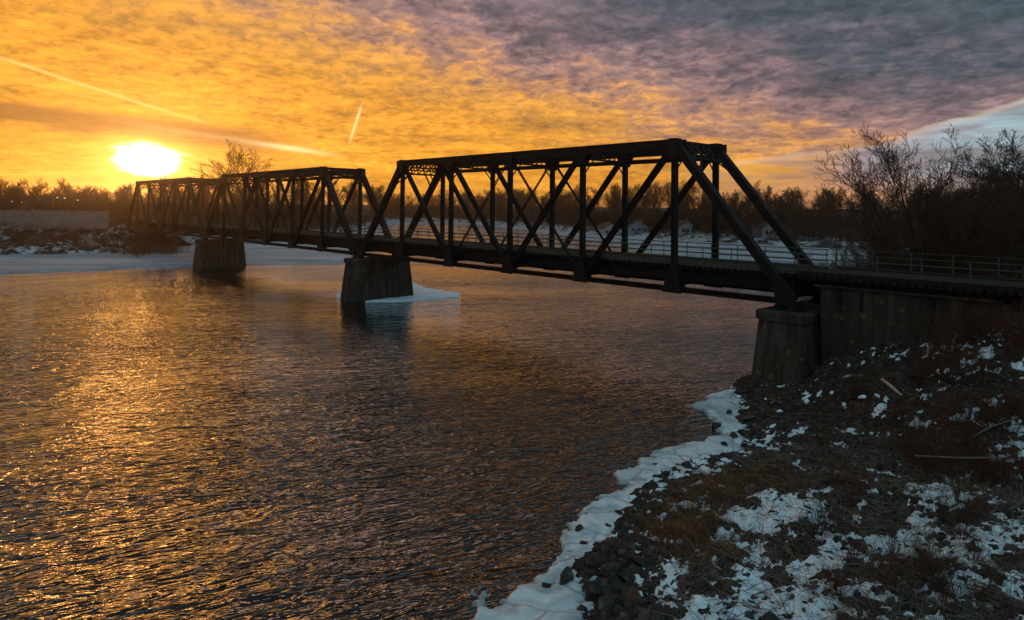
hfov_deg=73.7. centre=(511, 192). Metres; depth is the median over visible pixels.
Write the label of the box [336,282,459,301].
ice
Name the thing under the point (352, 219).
riverside brush
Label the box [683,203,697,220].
bare tree
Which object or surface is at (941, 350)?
shrub
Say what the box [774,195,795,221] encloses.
bare tree
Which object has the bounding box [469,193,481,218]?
bare tree
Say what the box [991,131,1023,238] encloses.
bare tree
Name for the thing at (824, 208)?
bare tree
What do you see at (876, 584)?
shrub
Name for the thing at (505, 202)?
bare tree
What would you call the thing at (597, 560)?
rock
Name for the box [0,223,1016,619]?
water
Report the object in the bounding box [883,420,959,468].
shrub
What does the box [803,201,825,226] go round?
bare tree
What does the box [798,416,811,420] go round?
rock
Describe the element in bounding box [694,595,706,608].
ice chunk
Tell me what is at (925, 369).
shrub
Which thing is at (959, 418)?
shrub
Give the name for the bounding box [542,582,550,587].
rock
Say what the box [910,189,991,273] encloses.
bare tree
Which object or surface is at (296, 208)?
bare tree
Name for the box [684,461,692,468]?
rock
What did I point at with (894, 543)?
shrub
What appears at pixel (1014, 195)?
bare tree
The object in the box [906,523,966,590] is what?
shrub
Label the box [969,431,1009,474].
shrub
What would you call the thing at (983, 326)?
shrub
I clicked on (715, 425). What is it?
rock
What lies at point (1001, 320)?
shrub
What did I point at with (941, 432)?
shrub
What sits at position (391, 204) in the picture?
bare tree
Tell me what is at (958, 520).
shrub
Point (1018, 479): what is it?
shrub
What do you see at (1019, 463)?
shrub
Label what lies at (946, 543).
rock
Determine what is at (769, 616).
rock
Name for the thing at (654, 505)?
rock
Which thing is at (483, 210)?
bare tree
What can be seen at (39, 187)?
bare tree
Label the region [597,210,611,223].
bare tree
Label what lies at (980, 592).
shrub
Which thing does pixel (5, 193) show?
bare tree
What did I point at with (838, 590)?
shrub
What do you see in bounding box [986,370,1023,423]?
shrub
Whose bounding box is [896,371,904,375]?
rock
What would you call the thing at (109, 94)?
sky
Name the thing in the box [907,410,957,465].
shrub
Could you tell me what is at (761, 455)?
rock
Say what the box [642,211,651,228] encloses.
bare tree
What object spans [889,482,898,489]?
rock
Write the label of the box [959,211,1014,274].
bare tree
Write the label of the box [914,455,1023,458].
driftwood log
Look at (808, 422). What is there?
rock
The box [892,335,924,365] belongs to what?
shrub
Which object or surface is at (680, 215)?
bare tree
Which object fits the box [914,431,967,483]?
shrub
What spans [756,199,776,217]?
bare tree
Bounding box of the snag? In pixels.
[964,402,973,446]
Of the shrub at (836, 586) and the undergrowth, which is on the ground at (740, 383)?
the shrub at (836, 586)
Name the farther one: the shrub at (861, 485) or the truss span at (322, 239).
the truss span at (322, 239)
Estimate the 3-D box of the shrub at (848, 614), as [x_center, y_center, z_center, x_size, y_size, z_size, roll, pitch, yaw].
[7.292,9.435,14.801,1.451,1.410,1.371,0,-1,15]
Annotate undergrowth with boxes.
[0,214,286,248]
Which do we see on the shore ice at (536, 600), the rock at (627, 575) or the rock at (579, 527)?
the rock at (579, 527)
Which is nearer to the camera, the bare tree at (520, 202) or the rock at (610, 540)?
the rock at (610, 540)
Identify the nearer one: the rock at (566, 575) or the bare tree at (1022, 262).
the rock at (566, 575)
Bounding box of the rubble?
[574,312,1023,619]
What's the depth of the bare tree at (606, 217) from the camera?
270.37 m
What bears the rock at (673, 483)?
on the snow
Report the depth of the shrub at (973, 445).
24.04 m
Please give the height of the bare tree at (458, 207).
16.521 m
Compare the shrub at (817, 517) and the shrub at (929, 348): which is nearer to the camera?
the shrub at (817, 517)
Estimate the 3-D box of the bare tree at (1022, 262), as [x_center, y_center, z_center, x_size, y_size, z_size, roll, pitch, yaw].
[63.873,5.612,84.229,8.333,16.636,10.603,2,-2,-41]
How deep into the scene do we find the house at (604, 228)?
258.71 m
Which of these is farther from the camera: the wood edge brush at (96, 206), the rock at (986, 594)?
the wood edge brush at (96, 206)
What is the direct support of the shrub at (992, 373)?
on the ground at (740, 383)
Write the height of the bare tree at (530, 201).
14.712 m
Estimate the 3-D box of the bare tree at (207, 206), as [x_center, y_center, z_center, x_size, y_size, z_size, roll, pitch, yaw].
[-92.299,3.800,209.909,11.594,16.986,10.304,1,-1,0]
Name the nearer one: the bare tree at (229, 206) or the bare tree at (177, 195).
the bare tree at (177, 195)
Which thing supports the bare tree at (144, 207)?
on the bank
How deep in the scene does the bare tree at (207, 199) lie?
214.03 m
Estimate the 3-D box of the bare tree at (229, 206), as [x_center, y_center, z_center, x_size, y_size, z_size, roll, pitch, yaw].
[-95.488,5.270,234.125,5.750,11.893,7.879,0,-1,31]
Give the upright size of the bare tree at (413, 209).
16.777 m
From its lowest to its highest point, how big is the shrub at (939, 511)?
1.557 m
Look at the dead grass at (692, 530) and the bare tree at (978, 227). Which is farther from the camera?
the bare tree at (978, 227)
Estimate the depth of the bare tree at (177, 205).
182.16 m
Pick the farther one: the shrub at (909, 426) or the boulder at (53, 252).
the boulder at (53, 252)
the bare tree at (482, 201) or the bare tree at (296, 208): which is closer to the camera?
the bare tree at (296, 208)
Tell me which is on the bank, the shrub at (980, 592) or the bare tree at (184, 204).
the bare tree at (184, 204)
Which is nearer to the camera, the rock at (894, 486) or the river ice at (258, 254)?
the rock at (894, 486)
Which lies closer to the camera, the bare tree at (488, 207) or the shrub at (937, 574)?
the shrub at (937, 574)
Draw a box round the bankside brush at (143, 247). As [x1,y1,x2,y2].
[98,207,190,258]
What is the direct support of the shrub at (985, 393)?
on the ground at (740, 383)
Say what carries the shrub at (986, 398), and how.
on the ground at (740, 383)
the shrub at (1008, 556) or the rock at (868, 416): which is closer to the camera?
the shrub at (1008, 556)
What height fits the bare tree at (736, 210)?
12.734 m
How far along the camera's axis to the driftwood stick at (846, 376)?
32.52 m
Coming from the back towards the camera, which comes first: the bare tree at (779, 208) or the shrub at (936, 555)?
the bare tree at (779, 208)
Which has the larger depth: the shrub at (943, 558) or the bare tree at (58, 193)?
the bare tree at (58, 193)
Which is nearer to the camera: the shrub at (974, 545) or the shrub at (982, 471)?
the shrub at (974, 545)
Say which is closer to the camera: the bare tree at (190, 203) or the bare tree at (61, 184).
the bare tree at (190, 203)
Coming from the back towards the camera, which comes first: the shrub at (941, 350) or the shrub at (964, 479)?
the shrub at (941, 350)
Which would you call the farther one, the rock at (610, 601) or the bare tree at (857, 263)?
the bare tree at (857, 263)
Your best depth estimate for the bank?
203.52 m
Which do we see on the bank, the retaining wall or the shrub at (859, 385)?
the retaining wall
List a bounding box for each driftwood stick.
[843,374,861,377]
[880,378,901,395]
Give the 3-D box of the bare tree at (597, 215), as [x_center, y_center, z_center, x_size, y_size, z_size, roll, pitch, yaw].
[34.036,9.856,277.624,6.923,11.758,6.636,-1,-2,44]
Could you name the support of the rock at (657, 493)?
on the ground at (740, 383)
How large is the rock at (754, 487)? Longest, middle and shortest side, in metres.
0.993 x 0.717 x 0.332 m
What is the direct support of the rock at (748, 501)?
on the ground at (740, 383)
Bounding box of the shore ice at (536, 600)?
[469,389,747,619]
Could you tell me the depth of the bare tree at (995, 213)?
77.53 m
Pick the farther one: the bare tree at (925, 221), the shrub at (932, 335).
the bare tree at (925, 221)
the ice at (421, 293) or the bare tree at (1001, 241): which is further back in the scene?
the ice at (421, 293)
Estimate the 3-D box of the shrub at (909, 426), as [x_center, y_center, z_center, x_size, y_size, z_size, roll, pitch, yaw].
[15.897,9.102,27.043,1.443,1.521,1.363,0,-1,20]
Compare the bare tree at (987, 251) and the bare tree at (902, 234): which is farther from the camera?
the bare tree at (902, 234)
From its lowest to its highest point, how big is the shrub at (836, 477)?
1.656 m
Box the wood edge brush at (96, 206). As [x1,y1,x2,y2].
[0,192,326,226]
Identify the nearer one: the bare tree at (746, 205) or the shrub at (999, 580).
the shrub at (999, 580)
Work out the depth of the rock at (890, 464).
24.92 m
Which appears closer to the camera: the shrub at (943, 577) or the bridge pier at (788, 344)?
the shrub at (943, 577)
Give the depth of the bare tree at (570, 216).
308.05 m
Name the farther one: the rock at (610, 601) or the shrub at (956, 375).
the shrub at (956, 375)
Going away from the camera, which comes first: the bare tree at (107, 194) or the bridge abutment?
the bridge abutment
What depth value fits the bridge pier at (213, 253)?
114.09 m
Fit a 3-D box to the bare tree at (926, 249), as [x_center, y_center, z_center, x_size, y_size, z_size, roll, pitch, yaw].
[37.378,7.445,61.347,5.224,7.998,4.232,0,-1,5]
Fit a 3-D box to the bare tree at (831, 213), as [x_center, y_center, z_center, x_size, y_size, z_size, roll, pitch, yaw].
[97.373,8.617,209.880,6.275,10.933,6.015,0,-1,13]
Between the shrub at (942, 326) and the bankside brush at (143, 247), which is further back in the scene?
the bankside brush at (143, 247)
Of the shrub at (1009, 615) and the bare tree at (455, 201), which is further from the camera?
the bare tree at (455, 201)
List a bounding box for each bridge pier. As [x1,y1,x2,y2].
[192,237,245,268]
[340,253,413,302]
[751,297,820,385]
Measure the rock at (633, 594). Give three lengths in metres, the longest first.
0.636 x 0.566 x 0.465 m
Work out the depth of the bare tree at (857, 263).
97.63 m
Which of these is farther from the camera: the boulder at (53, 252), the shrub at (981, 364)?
the boulder at (53, 252)
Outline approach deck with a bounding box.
[796,249,1023,300]
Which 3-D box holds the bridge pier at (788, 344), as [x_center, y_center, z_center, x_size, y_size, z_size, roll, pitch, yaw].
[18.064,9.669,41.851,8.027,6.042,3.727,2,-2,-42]
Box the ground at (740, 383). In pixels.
[571,311,1023,619]
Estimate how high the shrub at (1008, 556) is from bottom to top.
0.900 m
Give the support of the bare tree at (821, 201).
on the bank
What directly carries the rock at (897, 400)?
on the ground at (740, 383)
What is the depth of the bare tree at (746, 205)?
243.96 m
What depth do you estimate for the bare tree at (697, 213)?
247.62 m
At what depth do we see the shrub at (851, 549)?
18.14 m
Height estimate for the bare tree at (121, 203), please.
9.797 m
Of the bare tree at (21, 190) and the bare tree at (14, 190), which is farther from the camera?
the bare tree at (21, 190)
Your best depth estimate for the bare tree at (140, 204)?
181.93 m
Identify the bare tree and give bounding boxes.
[0,178,6,206]
[0,180,15,208]
[0,181,17,205]
[9,177,26,203]
[21,178,50,201]
[47,187,65,206]
[47,187,65,207]
[53,178,73,195]
[81,185,96,207]
[94,189,112,205]
[106,186,132,216]
[117,188,141,217]
[127,196,144,213]
[138,192,153,215]
[144,187,171,238]
[157,175,190,231]
[165,187,186,234]
[177,188,193,215]
[179,188,208,221]
[180,176,209,218]
[186,187,213,216]
[190,139,275,225]
[193,177,229,223]
[220,191,240,215]
[236,200,253,221]
[248,196,261,223]
[265,196,275,221]
[269,202,281,219]
[289,202,306,225]
[319,199,333,220]
[387,194,396,212]
[389,197,399,216]
[405,202,414,219]
[409,197,417,218]
[430,196,438,211]
[445,202,448,216]
[447,197,458,214]
[455,199,464,217]
[462,194,472,216]
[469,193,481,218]
[478,197,489,215]
[479,197,489,216]
[487,196,499,217]
[495,193,506,218]
[496,196,506,216]
[497,202,506,218]
[513,192,524,212]
[513,193,523,218]
[522,197,534,220]
[537,195,548,215]
[563,201,576,226]
[587,205,601,228]
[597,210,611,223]
[601,209,611,222]
[603,211,614,222]
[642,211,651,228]
[667,210,681,224]
[678,198,690,218]
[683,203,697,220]
[688,209,700,233]
[691,201,703,230]
[719,203,736,235]
[723,192,748,234]
[724,198,749,224]
[740,200,759,224]
[743,198,752,218]
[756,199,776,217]
[762,195,791,224]
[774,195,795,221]
[779,196,805,233]
[795,201,812,224]
[798,207,821,240]
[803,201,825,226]
[813,122,1023,276]
[816,196,834,230]
[817,200,832,230]
[819,259,837,268]
[820,203,839,232]
[827,229,854,266]
[840,227,877,267]
[844,229,871,267]
[861,224,906,269]
[872,210,915,256]
[885,211,932,254]
[889,216,940,270]
[901,234,955,271]
[903,198,967,271]
[908,181,975,271]
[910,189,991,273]
[942,226,999,275]
[946,158,1022,273]
[948,185,1015,277]
[958,128,1023,275]
[959,174,1020,276]
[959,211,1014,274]
[963,146,1023,277]
[967,193,1023,276]
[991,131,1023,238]
[998,181,1023,276]
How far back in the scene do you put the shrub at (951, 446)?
23.99 m
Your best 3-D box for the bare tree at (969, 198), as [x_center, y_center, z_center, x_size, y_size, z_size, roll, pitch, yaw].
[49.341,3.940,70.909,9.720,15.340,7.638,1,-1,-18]
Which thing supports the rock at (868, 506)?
on the ground at (740, 383)
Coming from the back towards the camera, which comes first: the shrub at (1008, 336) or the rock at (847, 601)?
the shrub at (1008, 336)
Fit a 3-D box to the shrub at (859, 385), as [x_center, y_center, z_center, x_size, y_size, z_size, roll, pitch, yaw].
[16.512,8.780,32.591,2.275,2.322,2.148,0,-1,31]
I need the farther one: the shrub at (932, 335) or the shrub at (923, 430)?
the shrub at (932, 335)
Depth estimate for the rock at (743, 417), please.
33.87 m
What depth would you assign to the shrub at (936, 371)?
29.54 m
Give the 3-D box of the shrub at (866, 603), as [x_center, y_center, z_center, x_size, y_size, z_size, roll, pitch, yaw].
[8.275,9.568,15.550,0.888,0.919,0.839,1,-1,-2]
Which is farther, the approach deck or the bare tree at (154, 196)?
the bare tree at (154, 196)
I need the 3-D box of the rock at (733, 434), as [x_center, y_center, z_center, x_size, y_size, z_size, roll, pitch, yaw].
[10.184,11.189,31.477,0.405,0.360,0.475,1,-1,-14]
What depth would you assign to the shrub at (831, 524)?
19.72 m
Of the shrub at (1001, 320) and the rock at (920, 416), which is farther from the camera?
the shrub at (1001, 320)
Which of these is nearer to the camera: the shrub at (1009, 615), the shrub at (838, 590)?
the shrub at (1009, 615)
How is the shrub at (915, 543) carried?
on the ground at (740, 383)
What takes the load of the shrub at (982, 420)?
on the ground at (740, 383)
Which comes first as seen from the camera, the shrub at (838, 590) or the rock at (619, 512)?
the shrub at (838, 590)
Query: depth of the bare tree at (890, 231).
101.37 m
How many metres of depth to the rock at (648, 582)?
18.46 m
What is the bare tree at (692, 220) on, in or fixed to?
on the bank
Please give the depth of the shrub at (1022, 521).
18.93 m
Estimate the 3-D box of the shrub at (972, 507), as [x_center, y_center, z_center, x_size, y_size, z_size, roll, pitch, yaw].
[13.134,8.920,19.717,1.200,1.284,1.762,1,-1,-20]
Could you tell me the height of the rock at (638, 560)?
0.315 m
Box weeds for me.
[658,378,1023,619]
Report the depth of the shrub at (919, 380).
30.46 m
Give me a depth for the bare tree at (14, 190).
179.20 m
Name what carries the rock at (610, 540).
on the ground at (740, 383)
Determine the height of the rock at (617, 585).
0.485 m
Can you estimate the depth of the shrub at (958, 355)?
29.57 m
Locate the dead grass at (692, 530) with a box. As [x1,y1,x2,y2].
[613,458,853,579]
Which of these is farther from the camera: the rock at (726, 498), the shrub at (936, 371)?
the shrub at (936, 371)
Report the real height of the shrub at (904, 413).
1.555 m
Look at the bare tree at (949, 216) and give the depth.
63.54 m
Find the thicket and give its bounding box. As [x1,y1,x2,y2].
[988,266,1022,277]
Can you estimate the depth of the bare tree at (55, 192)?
185.03 m
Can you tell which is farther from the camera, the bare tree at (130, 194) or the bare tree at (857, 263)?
the bare tree at (130, 194)
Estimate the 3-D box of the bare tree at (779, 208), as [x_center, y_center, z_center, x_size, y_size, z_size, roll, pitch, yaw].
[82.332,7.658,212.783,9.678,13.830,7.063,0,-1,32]
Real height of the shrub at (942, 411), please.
2.156 m
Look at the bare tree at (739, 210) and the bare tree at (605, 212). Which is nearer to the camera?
the bare tree at (739, 210)
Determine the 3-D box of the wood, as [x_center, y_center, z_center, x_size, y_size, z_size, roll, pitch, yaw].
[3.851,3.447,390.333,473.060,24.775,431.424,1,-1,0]
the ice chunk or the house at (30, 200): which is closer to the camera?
the ice chunk
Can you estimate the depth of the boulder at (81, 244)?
142.14 m
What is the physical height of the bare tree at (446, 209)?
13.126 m
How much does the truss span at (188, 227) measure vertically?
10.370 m
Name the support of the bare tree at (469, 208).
on the bank
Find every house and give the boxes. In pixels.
[14,198,40,209]
[596,221,617,234]
[628,219,648,234]
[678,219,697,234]
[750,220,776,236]
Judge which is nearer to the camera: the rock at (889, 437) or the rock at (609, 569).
the rock at (609, 569)
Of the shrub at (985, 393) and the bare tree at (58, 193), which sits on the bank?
the bare tree at (58, 193)
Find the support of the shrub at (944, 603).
on the ground at (740, 383)
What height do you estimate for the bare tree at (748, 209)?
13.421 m
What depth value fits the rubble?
20.40 m
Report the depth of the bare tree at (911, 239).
74.01 m
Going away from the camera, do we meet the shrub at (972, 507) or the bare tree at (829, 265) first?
the shrub at (972, 507)
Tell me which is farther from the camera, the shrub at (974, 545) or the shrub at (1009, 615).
the shrub at (974, 545)
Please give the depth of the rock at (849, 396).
32.69 m
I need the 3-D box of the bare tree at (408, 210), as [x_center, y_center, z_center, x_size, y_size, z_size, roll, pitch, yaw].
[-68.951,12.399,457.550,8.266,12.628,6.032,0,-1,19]
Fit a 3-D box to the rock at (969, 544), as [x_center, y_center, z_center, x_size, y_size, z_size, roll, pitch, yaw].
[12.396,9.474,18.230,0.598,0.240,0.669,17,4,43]
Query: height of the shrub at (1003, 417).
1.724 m
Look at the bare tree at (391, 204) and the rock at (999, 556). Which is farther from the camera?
the bare tree at (391, 204)
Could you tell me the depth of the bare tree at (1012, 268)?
75.09 m
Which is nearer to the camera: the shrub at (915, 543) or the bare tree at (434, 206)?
the shrub at (915, 543)
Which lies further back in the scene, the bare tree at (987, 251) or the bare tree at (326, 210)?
the bare tree at (326, 210)
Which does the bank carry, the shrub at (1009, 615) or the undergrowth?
the undergrowth
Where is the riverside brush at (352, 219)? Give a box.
[259,204,961,241]
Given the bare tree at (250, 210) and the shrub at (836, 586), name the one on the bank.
the bare tree at (250, 210)
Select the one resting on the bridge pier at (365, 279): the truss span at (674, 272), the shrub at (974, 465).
the truss span at (674, 272)
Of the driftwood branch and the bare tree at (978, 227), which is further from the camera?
the bare tree at (978, 227)
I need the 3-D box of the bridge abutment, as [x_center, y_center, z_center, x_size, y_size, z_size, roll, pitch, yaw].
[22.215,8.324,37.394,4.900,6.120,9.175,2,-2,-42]
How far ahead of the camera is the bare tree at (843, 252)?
105.42 m
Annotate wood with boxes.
[0,178,1021,223]
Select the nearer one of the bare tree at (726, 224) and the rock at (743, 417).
the rock at (743, 417)
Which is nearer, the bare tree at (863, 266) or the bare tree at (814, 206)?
the bare tree at (863, 266)
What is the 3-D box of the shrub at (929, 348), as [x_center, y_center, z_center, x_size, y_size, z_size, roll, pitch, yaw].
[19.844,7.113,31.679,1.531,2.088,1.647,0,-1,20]
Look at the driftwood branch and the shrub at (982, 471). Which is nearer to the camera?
the shrub at (982, 471)
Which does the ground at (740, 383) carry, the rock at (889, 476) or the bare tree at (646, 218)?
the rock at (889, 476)
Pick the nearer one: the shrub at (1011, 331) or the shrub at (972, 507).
the shrub at (972, 507)
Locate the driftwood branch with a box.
[973,417,1018,436]
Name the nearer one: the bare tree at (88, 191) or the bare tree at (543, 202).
the bare tree at (88, 191)
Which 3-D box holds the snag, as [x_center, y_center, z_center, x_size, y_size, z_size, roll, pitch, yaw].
[15.909,8.063,23.772,0.784,1.447,0.157,2,-2,-39]
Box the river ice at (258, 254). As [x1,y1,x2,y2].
[0,222,1001,273]
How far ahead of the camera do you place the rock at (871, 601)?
16.32 m
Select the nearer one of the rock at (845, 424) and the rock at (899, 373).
the rock at (845, 424)
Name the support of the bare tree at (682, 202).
on the bank
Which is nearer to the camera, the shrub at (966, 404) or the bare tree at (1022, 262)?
the shrub at (966, 404)
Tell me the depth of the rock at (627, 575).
19.03 m
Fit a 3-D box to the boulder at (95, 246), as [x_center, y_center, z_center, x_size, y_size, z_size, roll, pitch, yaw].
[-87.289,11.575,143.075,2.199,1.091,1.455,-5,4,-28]
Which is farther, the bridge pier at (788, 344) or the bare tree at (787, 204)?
the bare tree at (787, 204)
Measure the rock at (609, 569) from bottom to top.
0.400 m
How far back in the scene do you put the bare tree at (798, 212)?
223.82 m
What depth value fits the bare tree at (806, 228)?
196.56 m
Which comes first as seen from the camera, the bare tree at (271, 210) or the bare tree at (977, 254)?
the bare tree at (977, 254)
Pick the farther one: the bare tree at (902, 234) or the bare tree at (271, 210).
the bare tree at (271, 210)
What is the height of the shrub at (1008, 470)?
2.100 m
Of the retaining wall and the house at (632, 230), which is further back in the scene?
the house at (632, 230)
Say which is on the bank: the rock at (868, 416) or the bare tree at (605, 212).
the bare tree at (605, 212)
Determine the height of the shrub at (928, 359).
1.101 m
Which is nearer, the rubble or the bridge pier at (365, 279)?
the rubble
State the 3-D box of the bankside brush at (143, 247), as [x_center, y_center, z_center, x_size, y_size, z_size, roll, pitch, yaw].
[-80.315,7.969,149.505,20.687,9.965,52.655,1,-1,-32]
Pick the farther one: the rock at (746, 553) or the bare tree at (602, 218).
the bare tree at (602, 218)
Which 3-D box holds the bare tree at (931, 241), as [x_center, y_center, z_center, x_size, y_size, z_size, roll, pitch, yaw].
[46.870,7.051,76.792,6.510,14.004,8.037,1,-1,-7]
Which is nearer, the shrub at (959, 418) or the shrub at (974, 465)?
the shrub at (974, 465)
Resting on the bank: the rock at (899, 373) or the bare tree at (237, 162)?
the bare tree at (237, 162)
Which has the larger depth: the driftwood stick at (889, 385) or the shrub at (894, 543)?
the driftwood stick at (889, 385)
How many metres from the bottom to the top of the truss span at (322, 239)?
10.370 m
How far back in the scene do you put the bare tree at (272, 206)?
232.05 m
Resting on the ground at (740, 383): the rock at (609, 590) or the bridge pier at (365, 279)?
the rock at (609, 590)
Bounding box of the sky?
[0,0,1023,209]
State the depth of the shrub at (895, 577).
16.92 m
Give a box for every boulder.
[48,251,61,253]
[72,243,85,247]
[89,245,100,248]
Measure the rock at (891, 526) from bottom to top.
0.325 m
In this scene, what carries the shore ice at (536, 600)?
on the ground at (740, 383)
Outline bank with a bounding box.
[0,202,922,254]
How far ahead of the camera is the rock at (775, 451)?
28.43 m
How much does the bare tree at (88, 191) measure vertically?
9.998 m
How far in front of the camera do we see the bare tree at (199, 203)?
206.53 m
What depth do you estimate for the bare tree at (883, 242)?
69.30 m
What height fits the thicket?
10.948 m
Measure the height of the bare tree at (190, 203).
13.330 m
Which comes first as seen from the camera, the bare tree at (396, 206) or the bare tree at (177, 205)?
the bare tree at (177, 205)
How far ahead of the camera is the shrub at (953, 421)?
25.20 m
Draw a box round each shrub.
[796,490,843,530]
[812,445,851,487]
[812,505,856,537]
[812,554,868,598]
[812,595,884,619]
[826,558,851,593]
[829,524,869,563]
[831,460,877,500]
[834,352,881,399]
[855,533,939,592]
[856,593,899,619]
[862,573,889,597]
[876,516,912,556]
[882,390,918,420]
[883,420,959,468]
[891,403,928,436]
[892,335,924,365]
[899,522,934,557]
[904,352,933,388]
[904,473,955,521]
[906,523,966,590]
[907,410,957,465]
[907,425,968,469]
[909,346,953,386]
[910,437,969,473]
[911,350,943,367]
[913,528,959,570]
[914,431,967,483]
[917,532,984,603]
[917,543,964,573]
[918,319,950,350]
[921,379,976,433]
[922,328,951,361]
[922,584,961,619]
[923,306,994,346]
[924,420,953,447]
[926,326,968,368]
[928,455,982,489]
[930,358,960,383]
[932,387,972,416]
[936,472,994,519]
[936,479,986,538]
[940,352,978,390]
[946,333,975,375]
[947,414,982,442]
[947,419,995,465]
[948,404,975,431]
[950,438,996,484]
[951,398,1002,437]
[951,519,991,560]
[960,326,1011,382]
[960,567,996,604]
[965,301,1014,341]
[966,429,1012,486]
[967,542,1015,584]
[968,402,1011,425]
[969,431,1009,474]
[970,378,1021,428]
[971,325,1015,380]
[973,375,1000,410]
[973,432,1022,487]
[979,300,1020,335]
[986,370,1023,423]
[989,299,1023,356]
[990,580,1018,619]
[991,438,1016,461]
[992,308,1023,344]
[992,491,1023,525]
[997,461,1023,485]
[998,391,1023,433]
[999,536,1021,567]
[1001,412,1023,482]
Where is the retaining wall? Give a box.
[0,210,109,228]
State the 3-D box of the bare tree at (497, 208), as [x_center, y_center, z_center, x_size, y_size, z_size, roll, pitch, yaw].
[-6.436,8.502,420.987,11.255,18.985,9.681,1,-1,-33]
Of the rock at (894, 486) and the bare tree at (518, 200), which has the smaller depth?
the rock at (894, 486)
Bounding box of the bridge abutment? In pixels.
[814,283,1023,366]
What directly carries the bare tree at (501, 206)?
on the bank
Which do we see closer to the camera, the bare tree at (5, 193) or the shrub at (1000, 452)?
the shrub at (1000, 452)
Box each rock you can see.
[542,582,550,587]
[560,566,573,584]
[575,524,583,531]
[582,552,607,568]
[586,578,606,596]
[598,594,618,614]
[600,562,623,576]
[604,584,619,595]
[605,538,620,543]
[613,580,622,591]
[615,510,622,514]
[618,568,634,582]
[626,585,641,603]
[627,554,647,567]
[642,579,656,590]
[650,502,662,507]
[651,490,660,499]
[667,481,676,486]
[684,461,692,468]
[712,422,720,428]
[721,494,736,507]
[729,431,737,437]
[734,414,755,420]
[741,549,750,557]
[742,496,761,505]
[745,483,763,494]
[756,452,765,458]
[758,612,780,619]
[772,450,784,457]
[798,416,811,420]
[805,420,812,425]
[838,597,860,608]
[839,421,850,428]
[846,392,852,401]
[857,597,885,609]
[861,503,875,510]
[864,414,872,419]
[879,473,901,479]
[884,523,897,528]
[886,461,893,468]
[887,433,899,441]
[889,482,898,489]
[893,395,901,403]
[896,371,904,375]
[916,414,929,420]
[943,540,949,545]
[965,540,982,551]
[977,592,991,601]
[990,553,1022,567]
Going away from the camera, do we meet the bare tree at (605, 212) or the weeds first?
the weeds
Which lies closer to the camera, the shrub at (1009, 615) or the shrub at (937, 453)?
the shrub at (1009, 615)
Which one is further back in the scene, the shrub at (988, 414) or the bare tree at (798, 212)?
the bare tree at (798, 212)
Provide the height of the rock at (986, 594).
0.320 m
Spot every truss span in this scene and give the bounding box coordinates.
[125,177,233,237]
[203,166,395,255]
[357,138,828,306]
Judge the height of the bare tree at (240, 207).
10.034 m
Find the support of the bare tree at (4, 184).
on the bank
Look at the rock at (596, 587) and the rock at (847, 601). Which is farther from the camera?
the rock at (596, 587)
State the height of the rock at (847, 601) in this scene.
0.248 m
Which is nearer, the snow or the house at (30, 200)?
the snow
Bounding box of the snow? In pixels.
[590,332,1023,619]

